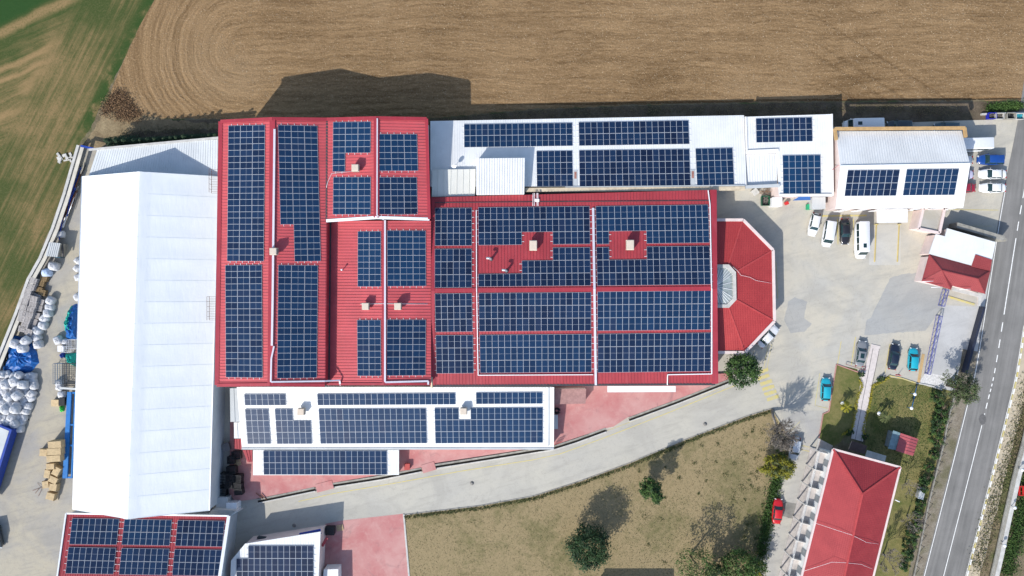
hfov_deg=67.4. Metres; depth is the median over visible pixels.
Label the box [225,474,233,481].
plastic crate
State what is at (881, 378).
bush
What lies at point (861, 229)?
parked van
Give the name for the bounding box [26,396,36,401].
bulk bag
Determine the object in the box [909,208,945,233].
flat roof block
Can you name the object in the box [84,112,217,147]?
trampled dirt
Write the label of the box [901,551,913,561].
shrub
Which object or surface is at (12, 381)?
bulk bag
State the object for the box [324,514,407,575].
pink yard
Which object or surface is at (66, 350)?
steel rack
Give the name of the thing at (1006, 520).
roadside wall
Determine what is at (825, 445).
house apron
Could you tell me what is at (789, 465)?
tree
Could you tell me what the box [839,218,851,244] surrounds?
parked car
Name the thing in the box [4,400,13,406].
bulk bag
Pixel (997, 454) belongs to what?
road kerb
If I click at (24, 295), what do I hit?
pallet
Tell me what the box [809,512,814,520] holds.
balcony door
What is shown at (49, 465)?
wooden crate
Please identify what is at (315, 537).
white workshop
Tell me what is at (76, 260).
bulk bag
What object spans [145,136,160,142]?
conifer
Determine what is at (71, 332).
tarpaulin
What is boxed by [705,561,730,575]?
tree
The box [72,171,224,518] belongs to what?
membrane hall
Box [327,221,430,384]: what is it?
factory hall
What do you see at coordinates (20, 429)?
bulk bag
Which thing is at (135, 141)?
conifer
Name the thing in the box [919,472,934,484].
shrub
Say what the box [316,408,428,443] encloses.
solar block
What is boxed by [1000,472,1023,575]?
scrub plants
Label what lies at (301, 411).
rooftop cooler
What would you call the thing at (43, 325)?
bulk bag
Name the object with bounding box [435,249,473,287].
solar block
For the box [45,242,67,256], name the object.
yard shed
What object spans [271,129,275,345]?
cable tray
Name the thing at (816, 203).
yard cabin
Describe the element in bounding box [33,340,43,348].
bulk bag
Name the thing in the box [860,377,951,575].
garden lawn
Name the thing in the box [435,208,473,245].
solar block
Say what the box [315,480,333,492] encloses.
drain bridge
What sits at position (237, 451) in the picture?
plastic crate
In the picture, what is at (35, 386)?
bulk bag
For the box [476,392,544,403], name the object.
solar block
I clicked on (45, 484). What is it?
wooden crate
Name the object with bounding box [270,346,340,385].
cable tray
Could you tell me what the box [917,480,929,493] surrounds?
shrub
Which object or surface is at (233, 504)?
cooling unit
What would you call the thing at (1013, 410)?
pavement
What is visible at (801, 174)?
solar block
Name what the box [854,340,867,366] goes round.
parked car
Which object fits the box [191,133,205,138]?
conifer
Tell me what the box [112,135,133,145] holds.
conifer
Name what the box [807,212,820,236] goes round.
parked car
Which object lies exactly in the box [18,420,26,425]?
bulk bag
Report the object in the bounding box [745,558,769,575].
tree
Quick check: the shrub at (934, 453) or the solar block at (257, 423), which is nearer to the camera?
the solar block at (257, 423)
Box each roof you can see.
[89,137,217,175]
[746,154,776,184]
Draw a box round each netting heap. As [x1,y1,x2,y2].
[64,306,72,330]
[65,353,76,365]
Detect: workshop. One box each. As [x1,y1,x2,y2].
[56,508,237,575]
[230,525,327,575]
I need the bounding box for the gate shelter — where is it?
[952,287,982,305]
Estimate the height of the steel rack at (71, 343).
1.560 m
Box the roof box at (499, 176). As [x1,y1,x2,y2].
[476,158,524,195]
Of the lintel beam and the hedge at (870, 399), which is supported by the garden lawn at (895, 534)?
the hedge at (870, 399)
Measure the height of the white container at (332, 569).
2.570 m
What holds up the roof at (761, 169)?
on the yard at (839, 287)
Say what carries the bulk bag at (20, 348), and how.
on the tarpaulin at (26, 362)
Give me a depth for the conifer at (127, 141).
134.41 m
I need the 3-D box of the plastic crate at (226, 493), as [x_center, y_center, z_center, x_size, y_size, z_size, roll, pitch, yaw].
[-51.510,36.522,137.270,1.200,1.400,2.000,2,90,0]
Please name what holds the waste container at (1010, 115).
on the verge
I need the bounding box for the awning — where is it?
[793,197,810,200]
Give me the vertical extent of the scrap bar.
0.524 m
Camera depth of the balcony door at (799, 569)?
133.68 m
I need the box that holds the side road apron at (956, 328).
[926,275,989,389]
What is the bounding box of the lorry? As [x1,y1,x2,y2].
[0,423,16,486]
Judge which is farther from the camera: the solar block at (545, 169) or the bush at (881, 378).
the bush at (881, 378)
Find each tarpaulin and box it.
[3,335,38,373]
[66,304,77,338]
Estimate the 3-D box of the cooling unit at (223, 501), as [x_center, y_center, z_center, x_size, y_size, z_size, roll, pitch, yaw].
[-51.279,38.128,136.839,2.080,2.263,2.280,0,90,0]
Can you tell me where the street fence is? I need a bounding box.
[912,398,954,575]
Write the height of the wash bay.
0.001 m
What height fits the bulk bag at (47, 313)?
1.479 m
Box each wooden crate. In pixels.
[39,448,46,455]
[42,480,50,488]
[43,469,52,478]
[45,491,57,500]
[46,454,64,461]
[46,462,58,469]
[47,447,64,455]
[48,439,64,448]
[48,474,61,483]
[48,483,60,491]
[51,464,62,476]
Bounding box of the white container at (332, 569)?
[323,564,341,575]
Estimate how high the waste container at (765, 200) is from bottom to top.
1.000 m
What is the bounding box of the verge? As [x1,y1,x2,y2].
[104,101,1019,146]
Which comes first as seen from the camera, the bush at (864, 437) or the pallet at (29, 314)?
the pallet at (29, 314)
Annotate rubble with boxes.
[56,152,72,163]
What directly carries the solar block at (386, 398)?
on the white hall at (300, 397)
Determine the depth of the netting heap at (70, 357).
137.26 m
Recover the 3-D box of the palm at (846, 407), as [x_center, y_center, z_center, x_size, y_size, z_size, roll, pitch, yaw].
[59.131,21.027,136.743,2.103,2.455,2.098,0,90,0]
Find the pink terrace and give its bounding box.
[229,373,727,500]
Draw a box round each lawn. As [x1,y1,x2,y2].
[405,409,789,575]
[819,365,859,445]
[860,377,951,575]
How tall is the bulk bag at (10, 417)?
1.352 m
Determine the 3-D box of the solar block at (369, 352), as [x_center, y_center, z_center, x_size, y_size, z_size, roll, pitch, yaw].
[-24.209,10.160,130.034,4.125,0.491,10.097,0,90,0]
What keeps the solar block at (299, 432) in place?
on the white hall at (300, 397)
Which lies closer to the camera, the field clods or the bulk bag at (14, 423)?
the bulk bag at (14, 423)
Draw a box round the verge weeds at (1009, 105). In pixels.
[981,99,1023,112]
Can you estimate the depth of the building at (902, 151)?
131.58 m
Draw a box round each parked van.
[842,118,884,130]
[853,221,869,258]
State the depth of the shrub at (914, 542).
136.88 m
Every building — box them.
[778,447,900,575]
[826,126,970,211]
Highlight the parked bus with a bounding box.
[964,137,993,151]
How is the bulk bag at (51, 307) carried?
on the yard at (31, 522)
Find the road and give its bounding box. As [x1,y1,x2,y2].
[923,84,1023,575]
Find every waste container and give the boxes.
[761,196,769,205]
[986,113,996,118]
[993,113,1004,119]
[1004,113,1015,118]
[1013,113,1023,119]
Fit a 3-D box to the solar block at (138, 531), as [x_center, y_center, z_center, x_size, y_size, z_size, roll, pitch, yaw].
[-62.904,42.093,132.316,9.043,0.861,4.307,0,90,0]
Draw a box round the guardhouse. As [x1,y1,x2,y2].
[914,228,995,293]
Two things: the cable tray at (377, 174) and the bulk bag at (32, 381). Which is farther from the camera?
the bulk bag at (32, 381)
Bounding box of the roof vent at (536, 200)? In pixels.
[532,193,538,205]
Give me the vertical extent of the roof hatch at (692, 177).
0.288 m
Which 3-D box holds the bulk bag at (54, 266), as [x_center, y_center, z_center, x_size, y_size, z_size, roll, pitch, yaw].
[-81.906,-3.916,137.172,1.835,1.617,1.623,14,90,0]
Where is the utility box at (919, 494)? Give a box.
[915,487,924,499]
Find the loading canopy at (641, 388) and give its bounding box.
[607,386,675,391]
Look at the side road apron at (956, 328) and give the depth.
137.97 m
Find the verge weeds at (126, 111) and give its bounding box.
[96,85,147,126]
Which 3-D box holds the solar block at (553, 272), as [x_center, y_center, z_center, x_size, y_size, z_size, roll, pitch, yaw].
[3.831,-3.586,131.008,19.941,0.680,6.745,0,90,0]
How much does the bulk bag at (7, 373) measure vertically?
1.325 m
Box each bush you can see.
[846,429,853,435]
[861,435,868,439]
[876,375,884,381]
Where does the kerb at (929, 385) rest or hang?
on the garden lawn at (895, 534)
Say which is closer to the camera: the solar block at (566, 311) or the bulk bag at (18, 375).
the solar block at (566, 311)
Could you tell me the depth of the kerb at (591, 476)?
137.90 m
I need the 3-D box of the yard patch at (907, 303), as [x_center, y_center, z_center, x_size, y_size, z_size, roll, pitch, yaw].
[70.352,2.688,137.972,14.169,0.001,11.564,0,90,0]
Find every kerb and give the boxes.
[403,514,409,575]
[405,408,770,514]
[806,438,819,480]
[818,364,858,437]
[916,383,942,389]
[917,354,924,382]
[966,332,1023,575]
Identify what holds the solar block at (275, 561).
on the white workshop at (315, 537)
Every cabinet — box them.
[554,414,557,428]
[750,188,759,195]
[769,197,781,206]
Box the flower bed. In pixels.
[920,372,945,388]
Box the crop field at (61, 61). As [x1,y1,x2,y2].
[0,0,153,346]
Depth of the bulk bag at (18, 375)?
136.21 m
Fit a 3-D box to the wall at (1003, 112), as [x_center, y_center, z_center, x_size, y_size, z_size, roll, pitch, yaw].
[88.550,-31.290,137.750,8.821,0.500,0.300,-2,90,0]
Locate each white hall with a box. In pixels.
[237,385,553,449]
[253,450,398,474]
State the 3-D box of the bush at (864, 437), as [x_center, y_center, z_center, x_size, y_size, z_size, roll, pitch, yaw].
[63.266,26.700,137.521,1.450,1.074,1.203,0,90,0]
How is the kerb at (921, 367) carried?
on the yard at (839, 287)
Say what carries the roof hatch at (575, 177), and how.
on the white annex at (448, 149)
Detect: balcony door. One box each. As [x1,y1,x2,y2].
[796,565,801,574]
[801,547,805,556]
[805,530,810,538]
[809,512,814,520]
[814,494,819,502]
[818,477,823,484]
[823,459,828,466]
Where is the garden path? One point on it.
(868, 378)
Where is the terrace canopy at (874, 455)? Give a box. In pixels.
[865,450,885,461]
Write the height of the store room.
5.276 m
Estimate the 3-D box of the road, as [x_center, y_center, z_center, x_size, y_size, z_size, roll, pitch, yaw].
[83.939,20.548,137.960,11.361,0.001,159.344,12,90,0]
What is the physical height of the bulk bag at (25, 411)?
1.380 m
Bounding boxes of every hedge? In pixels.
[841,379,862,435]
[862,376,889,439]
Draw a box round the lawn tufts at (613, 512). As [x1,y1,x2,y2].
[407,420,785,575]
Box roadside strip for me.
[908,349,976,575]
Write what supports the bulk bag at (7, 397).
on the bulk bag
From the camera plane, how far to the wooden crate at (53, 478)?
136.75 m
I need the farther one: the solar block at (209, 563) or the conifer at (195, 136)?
the conifer at (195, 136)
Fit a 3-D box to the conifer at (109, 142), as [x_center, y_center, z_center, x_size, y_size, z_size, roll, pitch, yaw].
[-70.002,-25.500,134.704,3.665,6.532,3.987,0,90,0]
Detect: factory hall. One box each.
[207,116,431,386]
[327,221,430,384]
[431,190,717,386]
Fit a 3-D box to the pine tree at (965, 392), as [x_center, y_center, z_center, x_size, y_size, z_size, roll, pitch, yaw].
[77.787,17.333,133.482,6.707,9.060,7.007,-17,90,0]
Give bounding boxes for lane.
[756,411,823,575]
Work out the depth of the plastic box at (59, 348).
137.01 m
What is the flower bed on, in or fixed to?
on the side road apron at (956, 328)
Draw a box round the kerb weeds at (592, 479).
[404,410,774,519]
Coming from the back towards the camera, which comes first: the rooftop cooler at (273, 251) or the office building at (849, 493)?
the office building at (849, 493)
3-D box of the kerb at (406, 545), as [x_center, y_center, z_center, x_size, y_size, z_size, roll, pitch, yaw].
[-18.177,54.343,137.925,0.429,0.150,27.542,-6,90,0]
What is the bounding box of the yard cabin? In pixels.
[807,197,825,209]
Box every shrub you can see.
[899,562,910,571]
[901,537,916,552]
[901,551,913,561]
[905,526,920,539]
[911,520,922,531]
[912,508,923,518]
[914,499,926,508]
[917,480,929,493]
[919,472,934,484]
[922,461,933,471]
[927,432,945,446]
[928,390,944,405]
[928,449,940,459]
[929,423,943,434]
[930,414,947,429]
[931,408,948,422]
[933,401,951,414]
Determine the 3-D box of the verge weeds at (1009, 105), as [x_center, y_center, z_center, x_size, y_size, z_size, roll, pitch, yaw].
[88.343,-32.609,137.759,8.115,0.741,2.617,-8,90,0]
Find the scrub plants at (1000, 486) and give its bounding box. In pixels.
[967,372,1023,573]
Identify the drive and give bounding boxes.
[235,368,778,554]
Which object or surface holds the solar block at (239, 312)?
on the factory hall at (284, 233)
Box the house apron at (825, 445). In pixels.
[818,439,832,449]
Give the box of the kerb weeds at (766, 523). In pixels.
[749,449,787,561]
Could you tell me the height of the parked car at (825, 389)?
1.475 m
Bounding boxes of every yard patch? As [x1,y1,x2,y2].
[784,297,811,332]
[864,273,942,334]
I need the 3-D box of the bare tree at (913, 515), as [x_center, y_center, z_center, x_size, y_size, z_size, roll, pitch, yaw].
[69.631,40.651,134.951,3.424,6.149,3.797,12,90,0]
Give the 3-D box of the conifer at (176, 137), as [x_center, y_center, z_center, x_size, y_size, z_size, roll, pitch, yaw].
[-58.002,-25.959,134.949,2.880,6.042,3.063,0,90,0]
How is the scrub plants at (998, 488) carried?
on the ground at (845, 445)
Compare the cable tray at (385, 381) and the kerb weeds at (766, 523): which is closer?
the cable tray at (385, 381)
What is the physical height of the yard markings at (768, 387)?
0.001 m
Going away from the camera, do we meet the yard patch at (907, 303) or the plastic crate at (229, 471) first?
the plastic crate at (229, 471)
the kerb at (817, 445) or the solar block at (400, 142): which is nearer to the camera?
the solar block at (400, 142)
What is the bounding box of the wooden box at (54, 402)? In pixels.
[51,399,57,405]
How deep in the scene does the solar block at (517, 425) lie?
134.26 m
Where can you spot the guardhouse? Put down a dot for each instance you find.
(950, 258)
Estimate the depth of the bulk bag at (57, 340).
136.93 m
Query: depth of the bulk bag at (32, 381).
137.01 m
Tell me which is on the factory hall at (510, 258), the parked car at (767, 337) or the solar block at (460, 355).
the solar block at (460, 355)
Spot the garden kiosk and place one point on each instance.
(900, 442)
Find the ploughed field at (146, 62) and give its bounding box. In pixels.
[107,0,1023,118]
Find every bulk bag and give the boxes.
[0,370,4,377]
[0,380,10,389]
[0,399,6,406]
[0,404,9,414]
[1,389,8,396]
[3,392,12,401]
[3,419,9,425]
[4,370,11,378]
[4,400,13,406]
[6,413,16,421]
[8,377,19,386]
[9,339,20,348]
[9,405,21,413]
[9,419,19,428]
[10,390,23,400]
[12,401,20,405]
[14,371,24,379]
[16,344,28,352]
[16,425,24,432]
[17,380,28,388]
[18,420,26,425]
[19,396,27,402]
[19,414,28,420]
[20,335,32,344]
[21,408,31,414]
[23,372,29,379]
[23,402,33,409]
[26,389,37,396]
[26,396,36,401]
[28,372,37,379]
[28,379,38,383]
[29,382,39,389]
[31,334,42,341]
[32,325,43,334]
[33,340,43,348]
[38,321,48,329]
[39,314,50,321]
[41,268,52,276]
[43,309,53,316]
[45,296,56,304]
[45,304,55,310]
[48,261,60,270]
[53,335,63,344]
[55,379,63,385]
[55,384,64,390]
[56,231,65,237]
[57,391,66,397]
[61,339,67,344]
[72,264,78,271]
[73,257,78,264]
[73,293,77,300]
[74,274,78,280]
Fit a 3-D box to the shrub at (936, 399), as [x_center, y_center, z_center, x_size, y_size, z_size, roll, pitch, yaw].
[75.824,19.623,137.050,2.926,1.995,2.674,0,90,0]
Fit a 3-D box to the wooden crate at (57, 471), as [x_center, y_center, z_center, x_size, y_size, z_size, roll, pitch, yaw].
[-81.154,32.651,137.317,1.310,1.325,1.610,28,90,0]
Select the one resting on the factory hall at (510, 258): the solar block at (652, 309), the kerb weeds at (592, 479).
the solar block at (652, 309)
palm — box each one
[840,401,851,412]
[878,411,890,422]
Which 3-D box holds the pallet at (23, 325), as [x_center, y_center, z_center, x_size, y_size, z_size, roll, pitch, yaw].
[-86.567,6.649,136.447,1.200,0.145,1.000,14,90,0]
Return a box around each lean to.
[230,387,239,421]
[234,422,240,437]
[234,438,241,449]
[243,450,252,461]
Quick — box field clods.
[134,0,1022,100]
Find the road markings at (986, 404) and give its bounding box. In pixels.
[924,192,1023,575]
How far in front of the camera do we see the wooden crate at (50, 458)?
135.75 m
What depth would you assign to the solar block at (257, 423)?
134.26 m
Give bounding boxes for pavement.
[968,343,1023,575]
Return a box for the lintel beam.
[59,387,75,389]
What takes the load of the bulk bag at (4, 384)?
on the bulk bag
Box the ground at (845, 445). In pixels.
[33,1,1023,575]
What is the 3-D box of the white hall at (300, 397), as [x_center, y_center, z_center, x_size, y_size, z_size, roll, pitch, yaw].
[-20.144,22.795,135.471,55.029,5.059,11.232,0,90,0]
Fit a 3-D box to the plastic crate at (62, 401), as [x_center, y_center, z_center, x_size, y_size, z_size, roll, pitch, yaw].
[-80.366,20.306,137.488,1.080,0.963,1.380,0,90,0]
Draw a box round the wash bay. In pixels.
[869,225,900,264]
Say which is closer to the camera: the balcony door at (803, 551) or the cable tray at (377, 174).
the cable tray at (377, 174)
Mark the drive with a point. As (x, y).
(513, 480)
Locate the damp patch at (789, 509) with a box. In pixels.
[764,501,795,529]
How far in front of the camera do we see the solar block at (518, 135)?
133.82 m
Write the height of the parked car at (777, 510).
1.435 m
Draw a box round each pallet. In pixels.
[21,322,27,328]
[23,293,30,299]
[24,329,32,335]
[25,311,32,317]
[29,301,35,307]
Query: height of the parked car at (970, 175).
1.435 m
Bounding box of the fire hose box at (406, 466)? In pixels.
[404,463,409,469]
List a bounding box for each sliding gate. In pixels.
[924,315,942,374]
[938,289,948,306]
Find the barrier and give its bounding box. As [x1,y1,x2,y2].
[961,306,985,372]
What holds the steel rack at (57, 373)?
on the yard at (31, 522)
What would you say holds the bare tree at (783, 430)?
on the lawn at (656, 529)
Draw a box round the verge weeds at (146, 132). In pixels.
[119,100,966,136]
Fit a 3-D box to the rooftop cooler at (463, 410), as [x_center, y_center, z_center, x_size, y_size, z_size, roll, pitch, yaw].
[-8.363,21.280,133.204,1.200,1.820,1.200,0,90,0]
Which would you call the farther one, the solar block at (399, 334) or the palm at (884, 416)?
the palm at (884, 416)
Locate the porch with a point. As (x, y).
(857, 447)
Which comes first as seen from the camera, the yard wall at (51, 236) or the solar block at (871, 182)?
the solar block at (871, 182)
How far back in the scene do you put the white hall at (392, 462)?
135.41 m
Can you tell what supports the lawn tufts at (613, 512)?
on the lawn at (656, 529)
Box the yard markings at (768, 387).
[299,209,973,501]
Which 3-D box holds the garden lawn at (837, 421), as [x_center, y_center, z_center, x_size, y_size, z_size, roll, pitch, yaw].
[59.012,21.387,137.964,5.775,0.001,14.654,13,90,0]
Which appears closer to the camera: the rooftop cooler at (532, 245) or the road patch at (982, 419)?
the rooftop cooler at (532, 245)
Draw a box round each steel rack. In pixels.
[53,363,65,383]
[61,346,74,352]
[62,363,75,385]
[68,339,76,348]
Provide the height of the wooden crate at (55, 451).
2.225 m
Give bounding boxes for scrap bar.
[67,184,73,215]
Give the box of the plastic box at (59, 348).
[58,346,65,351]
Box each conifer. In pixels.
[103,135,123,146]
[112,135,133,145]
[120,134,139,144]
[131,137,145,143]
[138,137,150,143]
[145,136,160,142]
[152,136,167,141]
[168,135,179,140]
[173,135,182,140]
[181,134,197,139]
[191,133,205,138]
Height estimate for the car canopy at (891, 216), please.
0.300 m
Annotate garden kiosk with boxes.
[885,430,917,455]
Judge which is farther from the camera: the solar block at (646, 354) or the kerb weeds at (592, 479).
the kerb weeds at (592, 479)
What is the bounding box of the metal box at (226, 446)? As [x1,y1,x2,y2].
[221,442,231,451]
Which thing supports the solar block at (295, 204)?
on the factory hall at (284, 233)
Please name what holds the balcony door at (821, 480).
in the office building at (849, 493)
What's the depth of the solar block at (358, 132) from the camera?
128.32 m
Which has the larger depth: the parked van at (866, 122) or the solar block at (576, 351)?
the parked van at (866, 122)
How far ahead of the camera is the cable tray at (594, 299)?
131.27 m
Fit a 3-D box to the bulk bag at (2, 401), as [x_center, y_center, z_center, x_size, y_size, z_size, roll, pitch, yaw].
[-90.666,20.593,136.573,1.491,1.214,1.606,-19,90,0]
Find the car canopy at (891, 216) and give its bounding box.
[876,209,907,222]
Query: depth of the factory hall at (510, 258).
131.70 m
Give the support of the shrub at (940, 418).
on the garden lawn at (895, 534)
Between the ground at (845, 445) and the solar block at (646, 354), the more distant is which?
the ground at (845, 445)
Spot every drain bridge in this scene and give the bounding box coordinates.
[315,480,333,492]
[421,462,435,472]
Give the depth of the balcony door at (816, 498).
133.68 m
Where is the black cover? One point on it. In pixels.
(6, 359)
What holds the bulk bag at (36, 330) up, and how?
on the yard at (31, 522)
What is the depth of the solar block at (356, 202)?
128.26 m
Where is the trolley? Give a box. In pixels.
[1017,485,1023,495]
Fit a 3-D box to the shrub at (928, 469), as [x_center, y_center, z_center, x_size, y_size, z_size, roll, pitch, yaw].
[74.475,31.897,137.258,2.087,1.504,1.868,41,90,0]
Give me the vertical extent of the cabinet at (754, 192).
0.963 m
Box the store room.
[432,169,475,196]
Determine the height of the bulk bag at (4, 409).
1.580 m
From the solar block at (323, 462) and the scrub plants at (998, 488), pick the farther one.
the scrub plants at (998, 488)
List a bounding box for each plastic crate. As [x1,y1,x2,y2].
[58,397,66,405]
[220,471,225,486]
[220,487,228,495]
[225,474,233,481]
[225,482,233,488]
[226,465,237,473]
[227,455,235,463]
[231,450,241,459]
[233,473,243,482]
[233,481,243,489]
[234,488,244,495]
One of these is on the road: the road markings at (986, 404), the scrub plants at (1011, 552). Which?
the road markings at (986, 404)
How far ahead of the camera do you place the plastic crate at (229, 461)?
136.53 m
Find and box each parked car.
[0,525,3,547]
[756,324,779,348]
[772,498,783,523]
[788,437,801,460]
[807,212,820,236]
[820,377,830,400]
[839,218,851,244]
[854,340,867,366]
[886,119,912,130]
[887,343,900,369]
[907,347,919,371]
[933,121,959,130]
[966,183,975,192]
[968,170,972,178]
[976,153,1004,164]
[978,168,1006,179]
[978,182,1005,193]
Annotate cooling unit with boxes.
[216,494,231,507]
[226,499,240,511]
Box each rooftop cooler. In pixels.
[269,248,277,254]
[297,408,305,414]
[352,164,359,171]
[362,303,369,309]
[394,303,401,309]
[460,407,466,414]
[529,240,536,250]
[626,240,633,249]
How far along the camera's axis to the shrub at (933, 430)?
136.81 m
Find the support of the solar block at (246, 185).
on the factory hall at (284, 233)
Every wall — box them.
[0,145,83,368]
[257,487,315,503]
[333,468,421,487]
[435,428,605,468]
[629,379,728,421]
[948,223,1007,241]
[980,112,1023,114]
[990,432,1023,575]
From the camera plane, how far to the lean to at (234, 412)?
134.40 m
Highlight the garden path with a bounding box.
[851,344,879,440]
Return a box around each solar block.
[64,547,116,573]
[68,518,120,544]
[118,548,170,574]
[120,519,172,545]
[171,549,221,575]
[173,520,224,546]
[225,263,261,378]
[227,124,264,262]
[234,546,315,575]
[242,394,287,404]
[244,409,271,443]
[261,451,388,474]
[273,409,312,443]
[277,263,317,379]
[278,124,320,262]
[315,393,457,404]
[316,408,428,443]
[333,120,370,171]
[333,175,370,215]
[357,320,380,377]
[358,230,380,287]
[379,132,417,172]
[379,175,417,215]
[387,229,425,287]
[387,320,425,376]
[433,407,544,442]
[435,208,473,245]
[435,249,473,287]
[435,293,474,331]
[435,335,475,372]
[462,123,574,146]
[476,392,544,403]
[477,206,591,244]
[477,247,592,286]
[477,292,592,330]
[478,334,593,372]
[536,150,574,186]
[577,149,690,185]
[579,120,690,145]
[594,205,709,243]
[595,246,712,285]
[596,291,710,330]
[596,333,710,372]
[695,148,735,184]
[753,117,814,142]
[780,155,822,193]
[843,170,900,195]
[901,169,959,194]
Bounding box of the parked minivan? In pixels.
[821,220,836,247]
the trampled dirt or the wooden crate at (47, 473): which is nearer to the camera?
the wooden crate at (47, 473)
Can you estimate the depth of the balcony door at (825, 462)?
133.72 m
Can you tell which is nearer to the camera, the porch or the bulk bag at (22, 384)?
the porch
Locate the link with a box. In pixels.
[209,507,238,513]
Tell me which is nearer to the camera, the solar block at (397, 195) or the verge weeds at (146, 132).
the solar block at (397, 195)
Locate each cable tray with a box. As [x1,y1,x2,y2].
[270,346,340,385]
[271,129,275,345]
[376,118,383,219]
[384,220,428,384]
[476,210,592,375]
[592,208,596,384]
[667,190,711,384]
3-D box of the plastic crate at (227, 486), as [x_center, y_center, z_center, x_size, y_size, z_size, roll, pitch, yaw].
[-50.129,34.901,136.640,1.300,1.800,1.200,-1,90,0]
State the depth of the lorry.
135.66 m
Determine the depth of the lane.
137.97 m
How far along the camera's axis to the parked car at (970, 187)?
136.75 m
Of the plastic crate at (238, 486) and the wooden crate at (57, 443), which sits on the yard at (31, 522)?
the wooden crate at (57, 443)
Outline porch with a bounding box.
[849,441,866,453]
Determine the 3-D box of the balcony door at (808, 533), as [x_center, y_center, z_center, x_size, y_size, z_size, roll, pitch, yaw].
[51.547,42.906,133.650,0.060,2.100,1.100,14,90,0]
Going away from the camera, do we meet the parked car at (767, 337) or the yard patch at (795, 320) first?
the parked car at (767, 337)
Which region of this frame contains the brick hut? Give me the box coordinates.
[554,387,585,403]
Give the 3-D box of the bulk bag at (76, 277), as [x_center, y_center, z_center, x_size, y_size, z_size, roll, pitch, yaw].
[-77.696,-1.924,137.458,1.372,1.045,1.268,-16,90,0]
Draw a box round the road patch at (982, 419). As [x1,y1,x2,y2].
[979,414,985,424]
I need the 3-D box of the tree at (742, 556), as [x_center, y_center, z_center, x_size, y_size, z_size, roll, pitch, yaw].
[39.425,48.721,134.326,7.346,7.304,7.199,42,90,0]
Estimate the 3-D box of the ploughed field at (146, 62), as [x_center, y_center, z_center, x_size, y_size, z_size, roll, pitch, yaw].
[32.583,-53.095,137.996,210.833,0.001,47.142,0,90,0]
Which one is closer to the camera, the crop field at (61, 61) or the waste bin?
the waste bin
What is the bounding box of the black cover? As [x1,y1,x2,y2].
[3,351,8,365]
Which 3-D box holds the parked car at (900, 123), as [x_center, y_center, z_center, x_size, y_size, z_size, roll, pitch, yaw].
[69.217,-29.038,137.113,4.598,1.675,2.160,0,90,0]
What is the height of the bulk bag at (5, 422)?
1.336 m
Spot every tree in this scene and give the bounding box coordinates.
[561,522,615,574]
[638,476,663,505]
[673,545,720,575]
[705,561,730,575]
[717,546,761,575]
[724,352,762,390]
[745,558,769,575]
[757,453,796,480]
[764,409,799,452]
[879,548,902,575]
[901,512,925,533]
[902,481,919,496]
[940,365,982,406]
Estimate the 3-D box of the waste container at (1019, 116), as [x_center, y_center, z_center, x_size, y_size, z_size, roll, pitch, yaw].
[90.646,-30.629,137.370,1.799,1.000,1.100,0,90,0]
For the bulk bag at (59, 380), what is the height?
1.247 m
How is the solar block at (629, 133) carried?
on the white annex at (448, 149)
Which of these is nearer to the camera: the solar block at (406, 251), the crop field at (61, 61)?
the solar block at (406, 251)
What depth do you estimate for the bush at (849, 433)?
137.32 m
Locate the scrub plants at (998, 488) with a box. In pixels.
[969,378,1023,573]
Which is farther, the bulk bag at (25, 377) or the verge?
the verge
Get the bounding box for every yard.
[0,148,212,575]
[213,119,1017,555]
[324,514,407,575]
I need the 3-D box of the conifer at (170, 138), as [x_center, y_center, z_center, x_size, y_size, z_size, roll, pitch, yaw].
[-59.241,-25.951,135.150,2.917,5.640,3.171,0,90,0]
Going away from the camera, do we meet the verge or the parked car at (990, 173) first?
the parked car at (990, 173)
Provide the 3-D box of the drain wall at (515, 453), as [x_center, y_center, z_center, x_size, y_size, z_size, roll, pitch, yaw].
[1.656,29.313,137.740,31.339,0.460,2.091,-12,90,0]
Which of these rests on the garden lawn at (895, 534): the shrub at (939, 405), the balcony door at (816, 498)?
the shrub at (939, 405)
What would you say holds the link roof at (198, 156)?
on the yard at (31, 522)
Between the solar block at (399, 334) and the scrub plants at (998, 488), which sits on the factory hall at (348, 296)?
the solar block at (399, 334)
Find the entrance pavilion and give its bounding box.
[717,218,775,353]
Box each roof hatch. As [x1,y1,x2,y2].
[573,170,577,185]
[691,170,694,184]
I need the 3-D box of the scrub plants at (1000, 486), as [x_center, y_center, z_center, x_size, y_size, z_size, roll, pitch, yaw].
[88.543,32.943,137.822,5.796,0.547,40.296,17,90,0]
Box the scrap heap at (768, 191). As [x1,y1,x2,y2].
[759,188,771,195]
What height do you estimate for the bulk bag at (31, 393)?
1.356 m
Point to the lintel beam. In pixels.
(69, 388)
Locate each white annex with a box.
[430,115,779,191]
[744,114,833,197]
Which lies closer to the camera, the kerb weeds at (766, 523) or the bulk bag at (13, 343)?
the bulk bag at (13, 343)
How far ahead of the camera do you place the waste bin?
136.81 m
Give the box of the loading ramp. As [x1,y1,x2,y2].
[62,392,74,477]
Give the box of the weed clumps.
[471,425,769,565]
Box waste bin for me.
[325,525,334,534]

